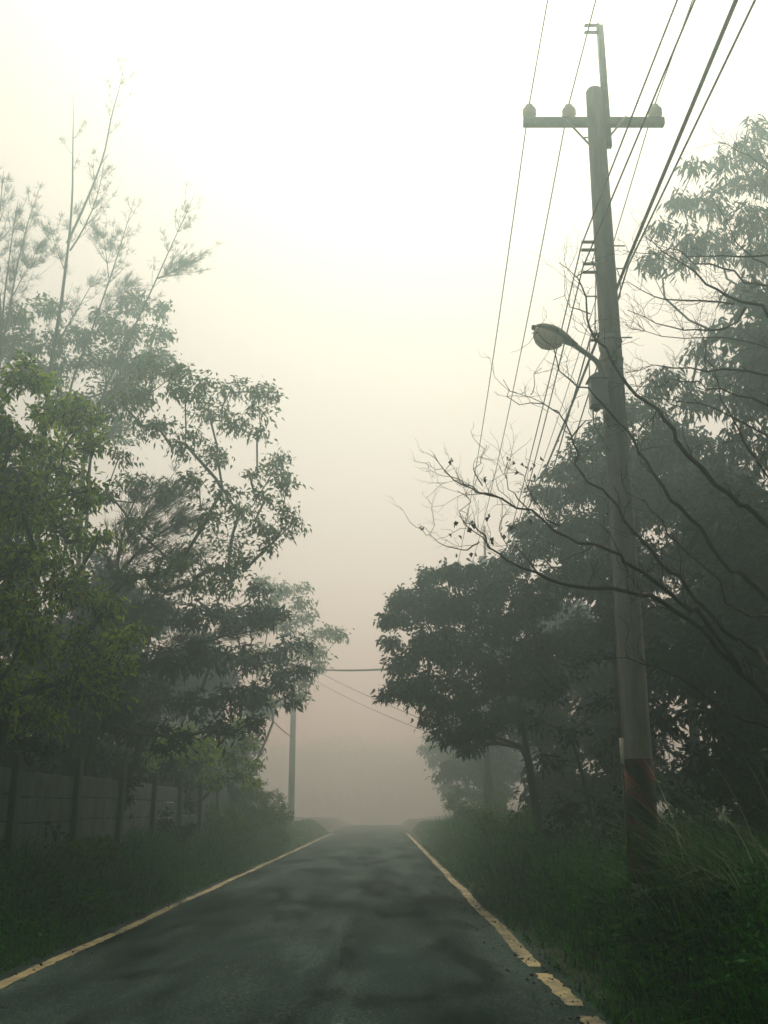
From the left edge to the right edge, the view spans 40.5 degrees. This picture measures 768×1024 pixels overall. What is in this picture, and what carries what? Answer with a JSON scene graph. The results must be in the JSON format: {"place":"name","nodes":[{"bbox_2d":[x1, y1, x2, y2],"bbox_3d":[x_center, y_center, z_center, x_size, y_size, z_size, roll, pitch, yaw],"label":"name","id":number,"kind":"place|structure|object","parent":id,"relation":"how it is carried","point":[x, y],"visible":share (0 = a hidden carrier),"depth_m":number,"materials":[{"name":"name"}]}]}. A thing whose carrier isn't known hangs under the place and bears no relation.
{"place":"outdoors","nodes":[
{"label":"outdoors","id":0,"kind":"place"},
{"bbox_2d":[0,810,330,975],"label":"verge grass","id":1,"kind":"structure","parent":0,"point":[300,836],"depth_m":16.64,"materials":[{"name":"green plant"}]},
{"bbox_2d":[0,764,626,1023],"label":"road","id":2,"kind":"structure","parent":0,"point":[358,924],"depth_m":11.31,"materials":[{"name":"grey asphalt"}]},
{"bbox_2d":[0,833,332,988],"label":"edge line","id":3,"kind":"object","parent":2,"relation":"on","point":[18,976],"visible":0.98,"depth_m":13.67,"materials":[{"name":"paint"}]},
{"bbox_2d":[2,873,620,1023],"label":"leaf litter","id":4,"kind":"object","parent":2,"relation":"on","point":[531,974],"visible":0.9,"depth_m":11.40,"materials":[{"name":"brown plant"}]},
{"bbox_2d":[406,833,604,1023],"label":"edge line","id":5,"kind":"object","parent":2,"relation":"on","point":[555,985],"visible":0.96,"depth_m":12.20,"materials":[{"name":"paint"}]},
{"bbox_2d":[0,758,766,1023],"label":"ground","id":6,"kind":"structure","parent":0,"point":[405,821],"depth_m":201.12,"materials":[{"name":"green plant"}]},
{"bbox_2d":[0,171,59,394],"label":"casuarina tree","id":7,"kind":"object","parent":6,"relation":"on","point":[26,261],"visible":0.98,"depth_m":30.18,"materials":[{"name":"green plant"}]},
{"bbox_2d":[0,452,80,754],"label":"broadleaf tree","id":8,"kind":"object","parent":6,"relation":"on","point":[7,539],"visible":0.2,"depth_m":21.30,"materials":[{"name":"green plant"}]},
{"bbox_2d":[1,640,150,823],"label":"broadleaf tree","id":9,"kind":"object","parent":6,"relation":"on","point":[108,770],"visible":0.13,"depth_m":24.08,"materials":[{"name":"green plant"}]},
{"bbox_2d":[21,54,137,770],"bbox_3d":[-9.340,-3.160,30.124,3.207,24.435,1.749,0,-16,0],"label":"casuarina tree","id":10,"kind":"object","parent":6,"relation":"on","point":[61,302],"visible":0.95,"depth_m":31.46,"materials":[{"name":"green plant"}]},
{"bbox_2d":[0,350,160,766],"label":"broadleaf tree","id":11,"kind":"object","parent":6,"relation":"on","point":[17,564],"visible":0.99,"depth_m":16.00,"materials":[{"name":"green plant"}]},
{"bbox_2d":[0,536,180,822],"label":"broadleaf tree","id":12,"kind":"object","parent":6,"relation":"on","point":[66,620],"visible":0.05,"depth_m":28.84,"materials":[{"name":"green plant"}]},
{"bbox_2d":[1,285,181,709],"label":"broadleaf tree","id":13,"kind":"object","parent":6,"relation":"on","point":[21,339],"visible":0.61,"depth_m":31.80,"materials":[{"name":"green plant"}]},
{"bbox_2d":[36,195,149,742],"bbox_3d":[-8.564,-0.636,29.811,2.982,19.476,1.574,0,-16,0],"label":"casuarina tree","id":14,"kind":"object","parent":6,"relation":"on","point":[126,280],"visible":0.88,"depth_m":31.76,"materials":[{"name":"green plant"}]},
{"bbox_2d":[0,754,233,865],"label":"concrete fence","id":15,"kind":"object","parent":6,"relation":"on","point":[74,786],"visible":0.59,"depth_m":17.86,"materials":[{"name":"grey concrete"}]},
{"bbox_2d":[79,183,222,645],"bbox_3d":[-6.512,-0.680,28.486,3.831,18.756,1.699,0,-16,0],"label":"casuarina tree","id":16,"kind":"object","parent":6,"relation":"on","point":[182,265],"visible":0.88,"depth_m":29.76,"materials":[{"name":"green plant"}]},
{"bbox_2d":[123,748,181,832],"bbox_3d":[-5.380,6.603,23.748,1.568,2.351,1.437,0,-16,0],"label":"shrub","id":17,"kind":"object","parent":6,"relation":"on","point":[167,766],"visible":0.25,"depth_m":23.66,"materials":[{"name":"green plant"}]},
{"bbox_2d":[73,592,245,817],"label":"broadleaf tree","id":18,"kind":"object","parent":6,"relation":"on","point":[211,684],"visible":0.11,"depth_m":37.81,"materials":[{"name":"green plant"}]},
{"bbox_2d":[32,573,316,818],"bbox_3d":[-4.446,4.163,21.815,5.955,5.971,4.475,0,-16,0],"label":"broadleaf tree","id":19,"kind":"object","parent":6,"relation":"on","point":[244,658],"visible":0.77,"depth_m":21.41,"materials":[{"name":"green plant"}]},
{"bbox_2d":[156,755,212,814],"bbox_3d":[-5.483,7.584,27.345,1.559,2.382,1.425,-13,-20,37],"label":"shrub","id":20,"kind":"object","parent":6,"relation":"on","point":[181,774],"visible":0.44,"depth_m":27.48,"materials":[{"name":"green plant"}]},
{"bbox_2d":[56,339,313,821],"bbox_3d":[-3.657,1.227,19.821,4.709,10.365,3.727,0,-16,0],"label":"broadleaf tree","id":21,"kind":"object","parent":6,"relation":"on","point":[144,395],"visible":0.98,"depth_m":20.08,"materials":[{"name":"green plant"}]},
{"bbox_2d":[79,459,301,797],"bbox_3d":[-3.842,2.692,19.981,4.427,7.779,2.048,0,-16,0],"label":"casuarina tree","id":22,"kind":"object","parent":6,"relation":"on","point":[257,622],"visible":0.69,"depth_m":20.39,"materials":[{"name":"green plant"}]},
{"bbox_2d":[128,711,266,815],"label":"broadleaf tree","id":23,"kind":"object","parent":6,"relation":"on","point":[205,749],"visible":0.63,"depth_m":29.09,"materials":[{"name":"green plant"}]},
{"bbox_2d":[155,674,287,805],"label":"broadleaf tree","id":24,"kind":"object","parent":6,"relation":"on","point":[178,722],"visible":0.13,"depth_m":55.09,"materials":[{"name":"green plant"}]},
{"bbox_2d":[205,800,251,852],"bbox_3d":[-4.560,9.286,30.536,1.750,1.657,1.797,-6,-17,20],"label":"shrub","id":25,"kind":"object","parent":6,"relation":"on","point":[222,821],"visible":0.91,"depth_m":30.38,"materials":[{"name":"green plant"}]},
{"bbox_2d":[219,784,279,835],"bbox_3d":[-4.999,10.448,36.018,2.686,2.086,2.486,-11,-20,35],"label":"shrub","id":26,"kind":"object","parent":6,"relation":"on","point":[244,807],"visible":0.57,"depth_m":35.85,"materials":[{"name":"green plant"}]},
{"bbox_2d":[237,779,286,826],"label":"shrub","id":27,"kind":"object","parent":6,"relation":"on","point":[279,797],"visible":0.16,"depth_m":45.14,"materials":[{"name":"green plant"}]},
{"bbox_2d":[249,801,294,846],"bbox_3d":[-4.399,12.131,40.196,1.923,1.920,2.140,0,-16,0],"label":"shrub","id":28,"kind":"object","parent":6,"relation":"on","point":[281,835],"visible":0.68,"depth_m":39.89,"materials":[{"name":"green plant"}]},
{"bbox_2d":[233,573,354,804],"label":"broadleaf tree","id":29,"kind":"object","parent":6,"relation":"on","point":[330,632],"visible":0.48,"depth_m":39.73,"materials":[{"name":"green plant"}]},
{"bbox_2d":[287,668,305,821],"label":"utility pole","id":30,"kind":"object","parent":6,"relation":"on","point":[291,789],"visible":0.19,"depth_m":64.11,"materials":[{"name":"concrete"}]},
{"bbox_2d":[266,712,291,736],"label":"power line","id":31,"kind":"object","parent":30,"relation":"attached to","point":[277,725],"visible":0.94,"depth_m":55.42,"materials":[{"name":"metal"}]},
{"bbox_2d":[313,679,428,732],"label":"power line","id":32,"kind":"object","parent":30,"relation":"attached to","point":[372,709],"visible":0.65,"depth_m":48.25,"materials":[{"name":"metal"}]},
{"bbox_2d":[299,661,445,728],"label":"power line","id":33,"kind":"object","parent":30,"relation":"attached to","point":[368,696],"visible":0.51,"depth_m":49.88,"materials":[{"name":"metal"}]},
{"bbox_2d":[104,730,733,823],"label":"distant woods","id":34,"kind":"object","parent":6,"relation":"on","point":[379,755],"visible":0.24,"depth_m":236.74,"materials":[{"name":"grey plant"}]},
{"bbox_2d":[457,526,493,811],"bbox_3d":[3.457,5.755,35.837,1.800,10.919,0.439,0,-16,0],"label":"utility pole","id":35,"kind":"object","parent":6,"relation":"on","point":[488,791],"visible":0.36,"depth_m":34.85,"materials":[{"name":"concrete"}]},
{"bbox_2d":[264,661,457,670],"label":"power line","id":36,"kind":"object","parent":35,"relation":"attached to","point":[357,669],"visible":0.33,"depth_m":46.05,"materials":[{"name":"metal"}]},
{"bbox_2d":[440,786,511,818],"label":"shrub","id":37,"kind":"object","parent":6,"relation":"on","point":[452,800],"visible":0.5,"depth_m":41.11,"materials":[{"name":"green plant"}]},
{"bbox_2d":[416,696,540,807],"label":"broadleaf tree","id":38,"kind":"object","parent":6,"relation":"on","point":[433,761],"visible":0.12,"depth_m":69.92,"materials":[{"name":"green plant"}]},
{"bbox_2d":[425,721,535,810],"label":"broadleaf tree","id":39,"kind":"object","parent":6,"relation":"on","point":[506,760],"visible":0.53,"depth_m":50.69,"materials":[{"name":"green plant"}]},
{"bbox_2d":[457,799,509,830],"bbox_3d":[3.066,9.479,31.855,1.553,1.369,1.725,12,-20,-36],"label":"shrub","id":40,"kind":"object","parent":6,"relation":"on","point":[470,811],"visible":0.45,"depth_m":31.83,"materials":[{"name":"green plant"}]},
{"bbox_2d":[370,550,611,840],"bbox_3d":[2.355,3.954,21.313,5.290,6.232,4.058,0,-16,0],"label":"broadleaf tree","id":41,"kind":"object","parent":6,"relation":"on","point":[443,609],"visible":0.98,"depth_m":20.64,"materials":[{"name":"green plant"}]},
{"bbox_2d":[472,807,543,849],"bbox_3d":[2.737,7.108,23.253,1.595,1.235,1.667,-6,-17,20],"label":"shrub","id":42,"kind":"object","parent":6,"relation":"on","point":[513,820],"visible":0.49,"depth_m":23.09,"materials":[{"name":"green plant"}]},
{"bbox_2d":[468,596,614,799],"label":"broadleaf tree","id":43,"kind":"object","parent":6,"relation":"on","point":[514,737],"visible":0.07,"depth_m":36.88,"materials":[{"name":"green plant"}]},
{"bbox_2d":[498,646,618,825],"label":"broadleaf tree","id":44,"kind":"object","parent":6,"relation":"on","point":[600,679],"visible":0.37,"depth_m":26.98,"materials":[{"name":"green plant"}]},
{"bbox_2d":[386,121,767,728],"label":"bare tree","id":45,"kind":"object","parent":6,"relation":"on","point":[729,657],"visible":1,"depth_m":9.12,"materials":[{"name":"brown plant"}]},
{"bbox_2d":[533,790,623,850],"bbox_3d":[3.342,5.278,17.217,1.510,1.363,1.659,-8,-18,25],"label":"shrub","id":46,"kind":"object","parent":6,"relation":"on","point":[574,806],"visible":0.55,"depth_m":17.25,"materials":[{"name":"green plant"}]},
{"bbox_2d":[411,785,767,1023],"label":"verge grass","id":47,"kind":"structure","parent":6,"relation":"on","point":[425,828],"depth_m":10.38,"materials":[{"name":"green plant"}]},
{"bbox_2d":[522,21,664,922],"bbox_3d":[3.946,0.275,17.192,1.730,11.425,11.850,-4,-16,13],"label":"utility pole","id":48,"kind":"object","parent":6,"relation":"on","point":[598,122],"visible":0.84,"depth_m":11.44,"materials":[{"name":"concrete"}]},
{"bbox_2d":[458,0,547,559],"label":"power line","id":49,"kind":"object","parent":48,"relation":"attached to","point":[510,235],"visible":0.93,"depth_m":15.48,"materials":[{"name":"metal"}]},
{"bbox_2d":[473,0,596,558],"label":"power line","id":50,"kind":"object","parent":48,"relation":"attached to","point":[544,234],"visible":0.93,"depth_m":15.41,"materials":[{"name":"metal"}]},
{"bbox_2d":[514,337,590,593],"bbox_3d":[2.832,1.902,23.887,0.016,1.010,25.038,-1,-16,2],"label":"power line","id":51,"kind":"object","parent":48,"relation":"attached to","point":[558,451],"visible":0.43,"depth_m":14.79,"materials":[{"name":"metal"}]},
{"bbox_2d":[531,323,609,387],"bbox_3d":[2.115,-1.745,11.835,0.845,0.858,0.250,0,-16,0],"label":"street lamp","id":52,"kind":"object","parent":48,"relation":"attached to","point":[550,331],"visible":0.81,"depth_m":11.83,"materials":[{"name":"metal"}]},
{"bbox_2d":[480,0,677,628],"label":"power line","id":53,"kind":"object","parent":48,"relation":"attached to","point":[663,35],"visible":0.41,"depth_m":11.14,"materials":[{"name":"metal"}]},
{"bbox_2d":[585,372,609,451],"bbox_3d":[2.392,-1.109,11.581,0.233,0.887,0.220,0,-16,0],"label":"control box","id":54,"kind":"object","parent":48,"relation":"attached to","point":[597,383],"visible":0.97,"depth_m":11.57,"materials":[{"name":"metal"}]},
{"bbox_2d":[594,380,607,401],"bbox_3d":[2.406,-1.342,11.560,0.138,0.265,0.006,0,-16,0],"label":"door","id":55,"kind":"structure","parent":54,"relation":"in","point":[600,386],"depth_m":11.56,"materials":[{"name":"grey metal"}]},
{"bbox_2d":[512,0,692,540],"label":"power line","id":56,"kind":"object","parent":48,"relation":"attached to","point":[615,235],"visible":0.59,"depth_m":14.97,"materials":[{"name":"metal"}]},
{"bbox_2d":[511,0,695,548],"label":"power line","id":57,"kind":"object","parent":48,"relation":"attached to","point":[674,48],"visible":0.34,"depth_m":10.62,"materials":[{"name":"metal"}]},
{"bbox_2d":[507,0,737,552],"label":"power line","id":58,"kind":"object","parent":48,"relation":"attached to","point":[710,61],"visible":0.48,"depth_m":10.21,"materials":[{"name":"metal"}]},
{"bbox_2d":[498,0,755,659],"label":"power line","id":59,"kind":"object","parent":48,"relation":"attached to","point":[718,76],"visible":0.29,"depth_m":10.22,"materials":[{"name":"metal"}]},
{"bbox_2d":[421,750,767,937],"bbox_3d":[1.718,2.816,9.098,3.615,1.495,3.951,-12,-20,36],"label":"silver grass","id":60,"kind":"structure","parent":6,"relation":"on","point":[670,834],"depth_m":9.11,"materials":[{"name":"plant"}]},
{"bbox_2d":[511,644,678,844],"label":"broadleaf tree","id":61,"kind":"object","parent":6,"relation":"on","point":[538,721],"visible":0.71,"depth_m":17.46,"materials":[{"name":"green plant"}]},
{"bbox_2d":[499,393,751,820],"bbox_3d":[4.565,1.929,20.366,4.829,9.278,4.297,0,-16,0],"label":"broadleaf tree","id":62,"kind":"object","parent":6,"relation":"on","point":[577,494],"visible":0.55,"depth_m":20.47,"materials":[{"name":"green plant"}]},
{"bbox_2d":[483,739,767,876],"bbox_3d":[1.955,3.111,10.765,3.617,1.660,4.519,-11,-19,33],"label":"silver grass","id":63,"kind":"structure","parent":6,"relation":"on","point":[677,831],"depth_m":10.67,"materials":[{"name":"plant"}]},
{"bbox_2d":[551,413,767,820],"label":"broadleaf tree","id":64,"kind":"object","parent":6,"relation":"on","point":[603,725],"visible":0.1,"depth_m":23.72,"materials":[{"name":"green plant"}]},
{"bbox_2d":[634,114,767,811],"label":"broadleaf tree","id":65,"kind":"object","parent":6,"relation":"on","point":[737,449],"visible":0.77,"depth_m":21.87,"materials":[{"name":"green plant"}]},
{"bbox_2d":[643,479,767,843],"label":"broadleaf tree","id":66,"kind":"object","parent":6,"relation":"on","point":[743,548],"visible":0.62,"depth_m":14.93,"materials":[{"name":"green plant"}]},
{"bbox_2d":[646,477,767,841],"bbox_3d":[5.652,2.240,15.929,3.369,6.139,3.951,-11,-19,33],"label":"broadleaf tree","id":67,"kind":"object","parent":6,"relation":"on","point":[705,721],"visible":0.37,"depth_m":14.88,"materials":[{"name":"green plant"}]},
{"bbox_2d":[671,273,767,728],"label":"broadleaf tree","id":68,"kind":"object","parent":6,"relation":"on","point":[757,357],"visible":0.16,"depth_m":18.44,"materials":[{"name":"green plant"}]},
{"bbox_2d":[0,0,767,763],"label":"sky","id":69,"kind":"structure","parent":0,"point":[356,163],"materials":[{"name":"white"}]}
]}

